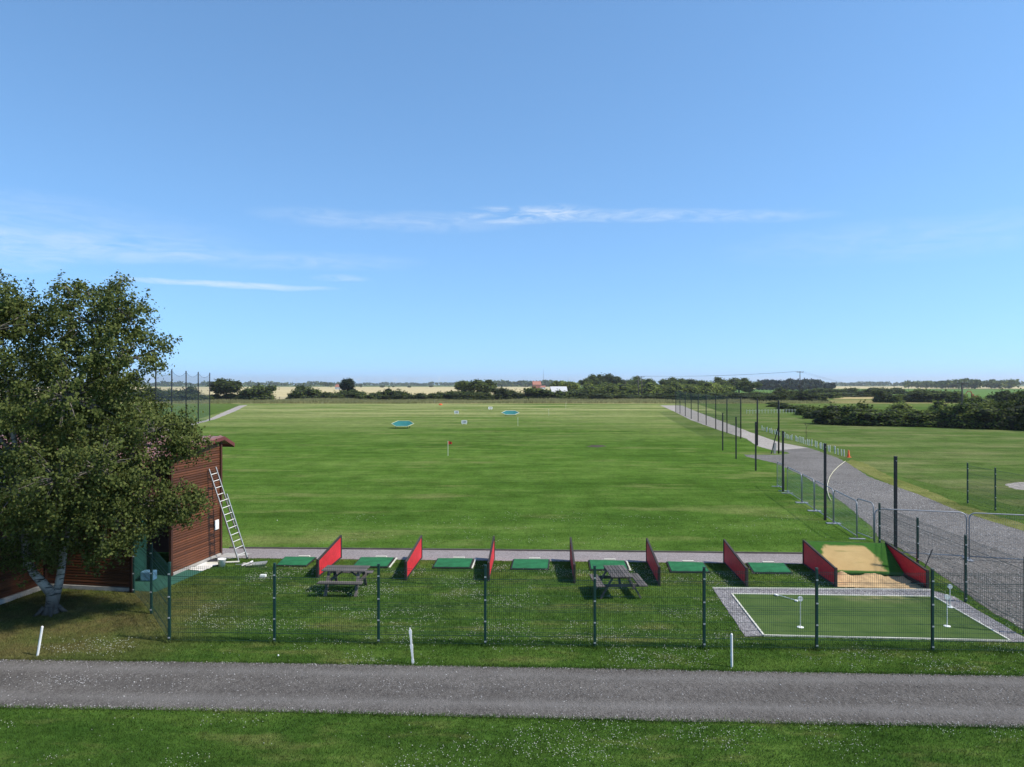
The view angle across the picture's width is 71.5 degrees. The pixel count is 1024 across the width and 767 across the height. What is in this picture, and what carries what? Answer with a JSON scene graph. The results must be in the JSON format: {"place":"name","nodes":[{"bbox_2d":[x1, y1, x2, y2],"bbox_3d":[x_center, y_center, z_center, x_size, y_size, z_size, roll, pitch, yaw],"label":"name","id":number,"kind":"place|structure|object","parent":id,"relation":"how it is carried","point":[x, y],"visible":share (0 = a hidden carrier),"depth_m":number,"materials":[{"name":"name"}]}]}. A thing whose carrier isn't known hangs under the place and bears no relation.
{"place":"outdoors","nodes":[
{"label":"outdoors","id":0,"kind":"place"},
{"bbox_2d":[154,405,245,430],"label":"path","id":1,"kind":"structure","parent":0,"point":[228,412],"depth_m":157.97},
{"bbox_2d":[0,387,549,398],"bbox_3d":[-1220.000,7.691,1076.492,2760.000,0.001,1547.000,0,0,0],"label":"wheat field","id":2,"kind":"structure","parent":0,"point":[282,392],"depth_m":886.01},
{"bbox_2d":[454,380,474,391],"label":"tree","id":3,"kind":"object","parent":2,"relation":"on","point":[461,385],"visible":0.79,"depth_m":327.30,"materials":[{"name":"green plant"}]},
{"bbox_2d":[466,378,496,392],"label":"tree","id":4,"kind":"object","parent":2,"relation":"on","point":[481,386],"visible":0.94,"depth_m":322.40,"materials":[{"name":"green plant"}]},
{"bbox_2d":[558,380,580,391],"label":"tree","id":5,"kind":"object","parent":2,"relation":"on","point":[570,385],"visible":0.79,"depth_m":411.76,"materials":[{"name":"green plant"}]},
{"bbox_2d":[594,384,620,395],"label":"shrub","id":6,"kind":"object","parent":2,"relation":"on","point":[608,390],"visible":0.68,"depth_m":343.53,"materials":[{"name":"green plant"}]},
{"bbox_2d":[0,404,873,551],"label":"range lawn","id":7,"kind":"structure","parent":0,"point":[318,441],"depth_m":49.55,"materials":[{"name":"plant"}]},
{"bbox_2d":[155,369,209,422],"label":"net fence","id":8,"kind":"object","parent":7,"relation":"on","point":[186,391],"visible":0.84,"depth_m":109.47,"materials":[{"name":"black"}]},
{"bbox_2d":[229,547,801,553],"bbox_3d":[-0.001,6.496,27.693,22.385,0.070,0.113,0,0,2],"label":"tee strip edging","id":9,"kind":"object","parent":7,"relation":"on","point":[521,550],"visible":0.82,"depth_m":27.68,"materials":[{"name":"concrete"}]},
{"bbox_2d":[222,467,1023,551],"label":"range grass","id":10,"kind":"structure","parent":7,"relation":"on","point":[564,515],"depth_m":34.63,"materials":[{"name":"plant"}]},
{"bbox_2d":[675,391,740,438],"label":"net fence","id":11,"kind":"object","parent":7,"relation":"on","point":[706,409],"visible":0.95,"depth_m":113.20,"materials":[{"name":"black"}]},
{"bbox_2d":[771,400,779,453],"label":"net pole","id":12,"kind":"object","parent":7,"relation":"on","point":[774,444],"visible":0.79,"depth_m":66.59,"materials":[{"name":"metal"}]},
{"bbox_2d":[782,431,783,491],"bbox_3d":[16.428,4.711,43.084,0.110,3.675,0.145,0,0,0],"label":"black pole","id":13,"kind":"object","parent":7,"relation":"on","point":[782,461],"visible":1,"depth_m":43.05,"materials":[{"name":"metal"}]},
{"bbox_2d":[783,467,801,502],"bbox_3d":[16.126,5.734,40.650,0.640,1.620,3.470,0,0,9],"label":"steel fence panel","id":14,"kind":"object","parent":7,"relation":"on","point":[794,483],"visible":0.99,"depth_m":40.83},
{"bbox_2d":[796,474,819,510],"bbox_3d":[15.666,5.730,37.643,0.640,1.620,2.506,0,0,9],"label":"steel fence panel","id":15,"kind":"object","parent":7,"relation":"on","point":[804,488],"visible":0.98,"depth_m":38.13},
{"bbox_2d":[808,480,834,522],"bbox_3d":[15.222,5.727,34.740,0.640,1.620,3.304,0,0,9],"label":"steel fence panel","id":16,"kind":"object","parent":7,"relation":"on","point":[820,511],"visible":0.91,"depth_m":35.26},
{"bbox_2d":[823,443,826,519],"bbox_3d":[14.963,4.701,33.956,0.110,3.675,0.145,0,0,0],"label":"black pole","id":17,"kind":"object","parent":7,"relation":"on","point":[825,481],"visible":1,"depth_m":33.92,"materials":[{"name":"metal"}]},
{"bbox_2d":[826,490,865,539],"bbox_3d":[14.714,5.723,31.420,0.640,1.620,3.402,0,0,9],"label":"steel fence panel","id":18,"kind":"object","parent":7,"relation":"on","point":[840,513],"visible":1,"depth_m":31.21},
{"bbox_2d":[856,498,873,540],"bbox_3d":[14.863,5.703,29.938,0.045,1.582,1.390,0,0,-2],"label":"steel fence panel","id":19,"kind":"object","parent":7,"relation":"on","point":[864,518],"visible":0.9,"depth_m":29.97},
{"bbox_2d":[160,397,834,402],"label":"tall dry grass","id":20,"kind":"structure","parent":0,"point":[436,400],"depth_m":247.94,"materials":[{"name":"plant"}]},
{"bbox_2d":[0,552,1023,766],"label":"clover lawn","id":21,"kind":"structure","parent":0,"point":[165,557],"depth_m":16.72,"materials":[{"name":"plant"}]},
{"bbox_2d":[0,269,220,616],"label":"birch tree","id":22,"kind":"object","parent":21,"relation":"on","point":[86,418],"visible":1,"depth_m":19.38,"materials":[{"name":"green plant"}]},
{"bbox_2d":[0,434,234,604],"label":"timber hut","id":23,"kind":"object","parent":21,"relation":"on","point":[197,544],"visible":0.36,"depth_m":24.52,"materials":[{"name":"wood"}]},
{"bbox_2d":[132,534,167,634],"bbox_3d":[-10.201,5.525,20.074,0.141,2.035,5.241,0,0,-37],"label":"fence","id":24,"kind":"object","parent":21,"relation":"on","point":[136,578],"visible":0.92,"depth_m":20.11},
{"bbox_2d":[141,570,201,591],"bbox_3d":[-11.635,6.513,23.597,1.463,0.001,2.556,0,0,9],"label":"green matting","id":25,"kind":"object","parent":21,"relation":"on","point":[178,577],"visible":0.5,"depth_m":23.63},
{"bbox_2d":[208,467,247,560],"bbox_3d":[-10.503,4.831,26.258,1.412,3.479,0.426,0,0,0],"label":"ladder","id":26,"kind":"object","parent":21,"relation":"on","point":[230,512],"visible":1,"depth_m":26.34,"materials":[{"name":"metal"}]},
{"bbox_2d":[316,535,341,577],"bbox_3d":[-6.454,6.108,25.197,0.080,0.900,2.761,0,0,3],"label":"bay partition","id":27,"kind":"object","parent":21,"relation":"on","point":[331,554],"visible":0.77,"depth_m":25.34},
{"bbox_2d":[316,565,373,596],"bbox_3d":[-5.223,6.170,22.382,1.380,0.733,1.562,0,0,3],"label":"picnic table","id":28,"kind":"object","parent":21,"relation":"on","point":[337,570],"visible":0.78,"depth_m":22.18,"materials":[{"name":"grey wood"}]},
{"bbox_2d":[354,556,396,567],"bbox_3d":[-4.968,6.476,25.858,1.400,0.078,1.503,0,0,0],"label":"tee mat","id":29,"kind":"object","parent":21,"relation":"on","point":[382,561],"visible":0.91,"depth_m":25.81,"materials":[{"name":"green rubber"}]},
{"bbox_2d":[404,535,421,579],"bbox_3d":[-3.452,6.108,25.046,0.080,0.900,2.982,0,0,3],"label":"bay partition","id":30,"kind":"object","parent":21,"relation":"on","point":[413,559],"visible":0.82,"depth_m":24.87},
{"bbox_2d":[432,557,475,568],"bbox_3d":[-2.068,6.476,25.723,1.500,0.078,1.451,0,0,0],"label":"tee mat","id":31,"kind":"object","parent":21,"relation":"on","point":[455,563],"visible":1,"depth_m":25.52,"materials":[{"name":"green rubber"}]},
{"bbox_2d":[487,536,494,580],"bbox_3d":[-0.724,6.108,24.922,0.080,0.900,2.987,0,0,2],"label":"bay partition","id":32,"kind":"object","parent":21,"relation":"on","point":[491,558],"visible":0.77,"depth_m":24.87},
{"bbox_2d":[222,548,801,563],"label":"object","id":33,"kind":"object","parent":21,"relation":"on","point":[482,555],"visible":0.78,"depth_m":26.93,"materials":[{"name":"concrete"}]},
{"bbox_2d":[276,555,316,566],"bbox_3d":[-7.896,6.476,25.962,1.220,0.078,1.417,0,0,0],"label":"tee mat","id":34,"kind":"object","parent":33,"relation":"on","point":[302,561],"visible":0.94,"depth_m":25.81,"materials":[{"name":"green rubber"}]},
{"bbox_2d":[4,511,1022,766],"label":"clover flowers","id":35,"kind":"object","parent":21,"relation":"on","point":[526,647],"visible":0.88,"depth_m":18.02,"materials":[{"name":"plant"}]},
{"bbox_2d":[510,558,549,569],"bbox_3d":[0.670,6.476,25.574,1.451,0.078,1.509,0,0,0],"label":"tee mat","id":36,"kind":"object","parent":21,"relation":"on","point":[531,564],"visible":1,"depth_m":25.38,"materials":[{"name":"carpet"}]},
{"bbox_2d":[570,537,575,583],"bbox_3d":[2.099,6.108,24.696,0.080,0.900,3.040,0,0,2],"label":"bay partition","id":37,"kind":"object","parent":21,"relation":"on","point":[572,563],"visible":0.88,"depth_m":24.31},
{"bbox_2d":[168,562,1023,651],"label":"fence","id":38,"kind":"object","parent":21,"relation":"on","point":[594,604],"visible":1,"depth_m":17.55,"materials":[{"name":"metal"}]},
{"bbox_2d":[588,559,630,570],"bbox_3d":[3.467,6.476,25.424,1.511,0.078,1.495,0,0,0],"label":"tee mat","id":39,"kind":"object","parent":21,"relation":"on","point":[598,564],"visible":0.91,"depth_m":25.52,"materials":[{"name":"carpet"}]},
{"bbox_2d":[589,565,647,598],"bbox_3d":[3.275,6.170,22.040,1.562,0.733,1.380,0,0,-3],"label":"picnic table","id":40,"kind":"object","parent":21,"relation":"on","point":[618,574],"visible":0.9,"depth_m":21.72,"materials":[{"name":"grey wood"}]},
{"bbox_2d":[646,538,660,585],"bbox_3d":[4.842,6.107,24.464,0.080,0.900,3.194,0,0,4],"label":"bay partition","id":41,"kind":"object","parent":21,"relation":"on","point":[652,562],"visible":0.91,"depth_m":24.41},
{"bbox_2d":[666,560,709,572],"bbox_3d":[6.204,6.475,25.177,1.499,0.078,1.484,0,0,0],"label":"tee mat","id":42,"kind":"object","parent":21,"relation":"on","point":[685,566],"visible":0.96,"depth_m":25.10,"materials":[{"name":"carpet"}]},
{"bbox_2d":[723,539,747,586],"bbox_3d":[7.619,6.107,24.307,0.080,0.900,3.120,0,0,3],"label":"bay partition","id":43,"kind":"object","parent":21,"relation":"on","point":[732,561],"visible":0.86,"depth_m":24.29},
{"bbox_2d":[746,561,792,573],"bbox_3d":[9.040,6.475,25.041,1.572,0.078,1.487,0,0,0],"label":"tee mat","id":44,"kind":"object","parent":21,"relation":"on","point":[763,567],"visible":0.96,"depth_m":24.96,"materials":[{"name":"carpet"}]},
{"bbox_2d":[802,540,929,588],"bbox_3d":[11.830,6.092,24.040,2.872,0.930,3.055,0,0,3],"label":"sand bunker","id":45,"kind":"object","parent":21,"relation":"on","point":[889,562],"visible":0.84,"depth_m":24.23,"materials":[{"name":"sand"}]},
{"bbox_2d":[713,588,1023,641],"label":"chippings border","id":46,"kind":"object","parent":21,"relation":"on","point":[752,628],"visible":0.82,"depth_m":21.32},
{"bbox_2d":[712,587,930,589],"bbox_3d":[9.791,6.505,22.513,6.824,0.050,0.040,0,0,2],"label":"border edging","id":47,"kind":"object","parent":46,"relation":"on","point":[818,588],"visible":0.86,"depth_m":22.49,"materials":[{"name":"grey stone"}]},
{"bbox_2d":[733,593,930,596],"bbox_3d":[9.829,6.505,21.819,6.088,0.050,0.045,0,0,3],"label":"green edging","id":48,"kind":"object","parent":46,"relation":"on","point":[833,594],"visible":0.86,"depth_m":21.83,"materials":[{"name":"beige plastic"}]},
{"bbox_2d":[764,634,1010,641],"bbox_3d":[9.538,6.500,18.140,6.101,0.050,0.045,0,0,4],"label":"green edging","id":49,"kind":"object","parent":46,"relation":"on","point":[947,639],"visible":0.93,"depth_m":18.12,"materials":[{"name":"beige plastic"}]},
{"bbox_2d":[733,594,1007,639],"bbox_3d":[9.681,6.508,20.006,6.156,0.030,3.742,0,0,4],"label":"putting green","id":50,"kind":"object","parent":21,"relation":"on","point":[784,622],"visible":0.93,"depth_m":19.72,"materials":[{"name":"plant"}]},
{"bbox_2d":[878,503,1023,633],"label":"fence","id":51,"kind":"object","parent":21,"relation":"on","point":[971,559],"visible":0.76,"depth_m":21.04,"materials":[{"name":"metal"}]},
{"bbox_2d":[0,659,1023,727],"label":"front road","id":52,"kind":"structure","parent":0,"point":[662,704],"depth_m":15.02,"materials":[{"name":"asphalt"}]},
{"bbox_2d":[0,385,1023,555],"bbox_3d":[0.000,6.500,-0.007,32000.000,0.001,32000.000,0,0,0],"label":"ground","id":53,"kind":"structure","parent":0,"point":[216,408],"depth_m":163.87,"materials":[{"name":"plant"}]},
{"bbox_2d":[36,379,1023,386],"bbox_3d":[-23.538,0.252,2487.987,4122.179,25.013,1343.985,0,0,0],"label":"woodland","id":54,"kind":"object","parent":53,"relation":"on","point":[523,383],"visible":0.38,"depth_m":2462.13,"materials":[{"name":"green plant"}]},
{"bbox_2d":[621,383,647,394],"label":"shrub","id":55,"kind":"object","parent":53,"relation":"on","point":[629,390],"visible":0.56,"depth_m":342.03,"materials":[{"name":"green plant"}]},
{"bbox_2d":[637,381,663,394],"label":"shrub","id":56,"kind":"object","parent":53,"relation":"on","point":[650,388],"visible":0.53,"depth_m":339.48,"materials":[{"name":"green plant"}]},
{"bbox_2d":[669,381,690,394],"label":"shrub","id":57,"kind":"object","parent":53,"relation":"on","point":[679,388],"visible":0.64,"depth_m":339.56,"materials":[{"name":"green plant"}]},
{"bbox_2d":[691,380,717,394],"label":"shrub","id":58,"kind":"object","parent":53,"relation":"on","point":[705,388],"visible":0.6,"depth_m":340.06,"materials":[{"name":"green plant"}]},
{"bbox_2d":[893,456,897,547],"bbox_3d":[15.076,4.694,27.927,0.110,3.675,0.145,0,0,0],"label":"black pole","id":59,"kind":"object","parent":53,"relation":"on","point":[895,482],"visible":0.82,"depth_m":27.90,"materials":[{"name":"metal"}]},
{"bbox_2d":[883,401,916,411],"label":"shrub","id":60,"kind":"object","parent":53,"relation":"on","point":[901,405],"visible":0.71,"depth_m":163.30,"materials":[{"name":"green plant"}]},
{"bbox_2d":[922,399,950,411],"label":"shrub","id":61,"kind":"object","parent":53,"relation":"on","point":[936,404],"visible":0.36,"depth_m":148.82,"materials":[{"name":"green plant"}]},
{"bbox_2d":[967,463,1023,516],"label":"fence","id":62,"kind":"object","parent":53,"relation":"on","point":[995,493],"visible":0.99,"depth_m":36.57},
{"bbox_2d":[995,388,1017,403],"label":"shrub","id":63,"kind":"object","parent":53,"relation":"on","point":[1005,396],"visible":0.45,"depth_m":209.46,"materials":[{"name":"green plant"}]},
{"bbox_2d":[0,0,1023,384],"label":"sky","id":64,"kind":"structure","parent":0,"point":[304,190],"materials":[{"name":"blue"}]},
{"bbox_2d":[120,400,957,403],"bbox_3d":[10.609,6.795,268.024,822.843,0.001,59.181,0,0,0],"label":"rough strip","id":65,"kind":"object","parent":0,"point":[849,401],"visible":0.23,"depth_m":240.46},
{"bbox_2d":[145,386,177,401],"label":"shrub","id":66,"kind":"object","parent":65,"relation":"on","point":[160,392],"visible":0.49,"depth_m":267.21,"materials":[{"name":"green plant"}]},
{"bbox_2d":[159,391,189,401],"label":"shrub","id":67,"kind":"object","parent":65,"relation":"on","point":[176,395],"visible":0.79,"depth_m":265.79,"materials":[{"name":"green plant"}]},
{"bbox_2d":[188,391,213,399],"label":"shrub","id":68,"kind":"object","parent":65,"relation":"on","point":[193,396],"visible":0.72,"depth_m":265.24,"materials":[{"name":"green plant"}]},
{"bbox_2d":[206,378,242,398],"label":"spreading tree","id":69,"kind":"object","parent":65,"relation":"on","point":[221,386],"visible":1,"depth_m":273.52,"materials":[{"name":"green plant"}]},
{"bbox_2d":[234,383,279,399],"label":"shrub","id":70,"kind":"object","parent":65,"relation":"on","point":[258,392],"visible":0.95,"depth_m":274.31,"materials":[{"name":"green plant"}]},
{"bbox_2d":[289,384,321,398],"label":"shrub","id":71,"kind":"object","parent":65,"relation":"on","point":[308,392],"visible":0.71,"depth_m":283.30,"materials":[{"name":"green plant"}]},
{"bbox_2d":[339,377,356,392],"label":"evergreen tree","id":72,"kind":"object","parent":65,"relation":"on","point":[347,385],"visible":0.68,"depth_m":290.55,"materials":[{"name":"green plant"}]},
{"bbox_2d":[331,390,365,398],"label":"shrub","id":73,"kind":"object","parent":65,"relation":"on","point":[350,394],"visible":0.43,"depth_m":285.67,"materials":[{"name":"green plant"}]},
{"bbox_2d":[379,387,410,399],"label":"shrub","id":74,"kind":"object","parent":65,"relation":"on","point":[389,391],"visible":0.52,"depth_m":285.87,"materials":[{"name":"green plant"}]},
{"bbox_2d":[446,391,475,399],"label":"shrub","id":75,"kind":"object","parent":65,"relation":"on","point":[458,395],"visible":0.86,"depth_m":281.43,"materials":[{"name":"green plant"}]},
{"bbox_2d":[489,387,517,399],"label":"shrub","id":76,"kind":"object","parent":65,"relation":"on","point":[501,393],"visible":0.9,"depth_m":283.43,"materials":[{"name":"green plant"}]},
{"bbox_2d":[515,386,553,399],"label":"shrub","id":77,"kind":"object","parent":65,"relation":"on","point":[536,393],"visible":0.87,"depth_m":281.02,"materials":[{"name":"green plant"}]},
{"bbox_2d":[548,389,580,398],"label":"shrub","id":78,"kind":"object","parent":65,"relation":"on","point":[559,394],"visible":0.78,"depth_m":281.44,"materials":[{"name":"green plant"}]},
{"bbox_2d":[568,388,589,398],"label":"shrub","id":79,"kind":"object","parent":65,"relation":"on","point":[582,394],"visible":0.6,"depth_m":284.61,"materials":[{"name":"green plant"}]},
{"bbox_2d":[660,391,692,399],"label":"shrub","id":80,"kind":"object","parent":65,"relation":"on","point":[680,396],"visible":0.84,"depth_m":282.19,"materials":[{"name":"green plant"}]},
{"bbox_2d":[759,392,790,401],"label":"shrub","id":81,"kind":"object","parent":65,"relation":"on","point":[779,396],"visible":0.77,"depth_m":252.86,"materials":[{"name":"green plant"}]},
{"bbox_2d":[787,389,821,400],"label":"shrub","id":82,"kind":"object","parent":65,"relation":"on","point":[803,395],"visible":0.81,"depth_m":257.60,"materials":[{"name":"green plant"}]},
{"bbox_2d":[869,388,892,402],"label":"shrub","id":83,"kind":"object","parent":65,"relation":"on","point":[880,395],"visible":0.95,"depth_m":253.09,"materials":[{"name":"green plant"}]},
{"bbox_2d":[902,390,924,401],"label":"shrub","id":84,"kind":"object","parent":65,"relation":"on","point":[909,397],"visible":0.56,"depth_m":258.29,"materials":[{"name":"green plant"}]},
{"bbox_2d":[910,390,943,402],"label":"shrub","id":85,"kind":"object","parent":65,"relation":"on","point":[924,396],"visible":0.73,"depth_m":254.80,"materials":[{"name":"green plant"}]},
{"bbox_2d":[941,390,968,402],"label":"shrub","id":86,"kind":"object","parent":65,"relation":"on","point":[954,397],"visible":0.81,"depth_m":248.87,"materials":[{"name":"green plant"}]},
{"bbox_2d":[660,405,806,449],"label":"pale track","id":87,"kind":"structure","parent":0,"point":[764,442],"depth_m":106.69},
{"bbox_2d":[667,405,1023,627],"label":"gravel track","id":88,"kind":"structure","parent":0,"point":[808,462],"depth_m":33.14,"materials":[{"name":"gravel"}]},
{"bbox_2d":[0,480,1023,727],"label":"loose chippings","id":89,"kind":"object","parent":88,"relation":"on","point":[848,490],"visible":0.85,"depth_m":19.94,"materials":[{"name":"gravel"}]},
{"bbox_2d":[874,508,966,555],"bbox_3d":[15.344,5.643,26.742,3.209,1.770,0.640,0,0,15],"label":"steel fence panel","id":90,"kind":"object","parent":88,"relation":"on","point":[907,510],"visible":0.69,"depth_m":26.68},
{"bbox_2d":[968,512,1023,559],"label":"steel fence panel","id":91,"kind":"object","parent":88,"relation":"on","point":[995,531],"visible":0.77,"depth_m":26.06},
{"bbox_2d":[834,396,872,398],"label":"dry meadow","id":92,"kind":"structure","parent":0,"point":[845,397],"depth_m":323.94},
{"bbox_2d":[839,392,872,396],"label":"shrub","id":93,"kind":"object","parent":92,"relation":"on","point":[859,394],"visible":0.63,"depth_m":363.30,"materials":[{"name":"green plant"}]},
{"bbox_2d":[702,406,1023,507],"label":"side lawn","id":94,"kind":"structure","parent":0,"point":[934,453],"depth_m":74.24,"materials":[{"name":"plant"}]},
{"bbox_2d":[810,402,846,424],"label":"shrub","id":95,"kind":"object","parent":94,"relation":"on","point":[824,415],"visible":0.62,"depth_m":114.87,"materials":[{"name":"green plant"}]},
{"bbox_2d":[830,399,874,425],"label":"shrub","id":96,"kind":"object","parent":94,"relation":"on","point":[853,415],"visible":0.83,"depth_m":112.04,"materials":[{"name":"green plant"}]},
{"bbox_2d":[857,406,900,426],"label":"shrub","id":97,"kind":"object","parent":94,"relation":"on","point":[879,416],"visible":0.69,"depth_m":110.09,"materials":[{"name":"green plant"}]},
{"bbox_2d":[881,408,912,426],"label":"shrub","id":98,"kind":"object","parent":94,"relation":"on","point":[898,419],"visible":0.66,"depth_m":109.45,"materials":[{"name":"green plant"}]},
{"bbox_2d":[899,408,934,426],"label":"shrub","id":99,"kind":"object","parent":94,"relation":"on","point":[915,416],"visible":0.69,"depth_m":108.15,"materials":[{"name":"green plant"}]},
{"bbox_2d":[918,408,943,426],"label":"shrub","id":100,"kind":"object","parent":94,"relation":"on","point":[925,423],"visible":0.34,"depth_m":107.65,"materials":[{"name":"green plant"}]},
{"bbox_2d":[928,403,959,427],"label":"shrub","id":101,"kind":"object","parent":94,"relation":"on","point":[937,423],"visible":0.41,"depth_m":106.96,"materials":[{"name":"green plant"}]},
{"bbox_2d":[938,397,986,428],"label":"shrub","id":102,"kind":"object","parent":94,"relation":"on","point":[956,417],"visible":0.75,"depth_m":104.59,"materials":[{"name":"green plant"}]},
{"bbox_2d":[957,399,1009,429],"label":"shrub","id":103,"kind":"object","parent":94,"relation":"on","point":[986,413],"visible":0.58,"depth_m":102.83,"materials":[{"name":"green plant"}]},
{"bbox_2d":[979,400,1023,429],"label":"shrub","id":104,"kind":"object","parent":94,"relation":"on","point":[1001,422],"visible":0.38,"depth_m":101.62,"materials":[{"name":"green plant"}]},
{"bbox_2d":[997,392,1023,429],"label":"shrub","id":105,"kind":"object","parent":94,"relation":"on","point":[1012,418],"visible":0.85,"depth_m":101.19,"materials":[{"name":"green plant"}]},
{"bbox_2d":[735,389,1023,398],"bbox_3d":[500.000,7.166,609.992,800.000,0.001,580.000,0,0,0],"label":"green field","id":106,"kind":"structure","parent":0,"point":[982,393],"depth_m":743.10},
{"bbox_2d":[737,379,761,392],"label":"tree","id":107,"kind":"object","parent":106,"relation":"on","point":[746,386],"visible":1,"depth_m":396.95,"materials":[{"name":"green plant"}]},
{"bbox_2d":[754,378,835,389],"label":"pine belt","id":108,"kind":"object","parent":106,"relation":"on","point":[790,384],"visible":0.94,"depth_m":790.95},
{"bbox_2d":[753,386,1023,388],"bbox_3d":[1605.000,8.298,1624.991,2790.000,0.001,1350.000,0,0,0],"label":"stubble field","id":109,"kind":"structure","parent":0,"point":[867,387],"depth_m":1437.63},
{"bbox_2d":[902,378,1020,388],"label":"field copse","id":110,"kind":"object","parent":109,"relation":"on","point":[990,383],"visible":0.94,"depth_m":1075.88,"materials":[{"name":"green plant"}]},
{"bbox_2d":[847,460,1023,530],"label":"dry verge","id":111,"kind":"structure","parent":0,"point":[869,470],"depth_m":41.87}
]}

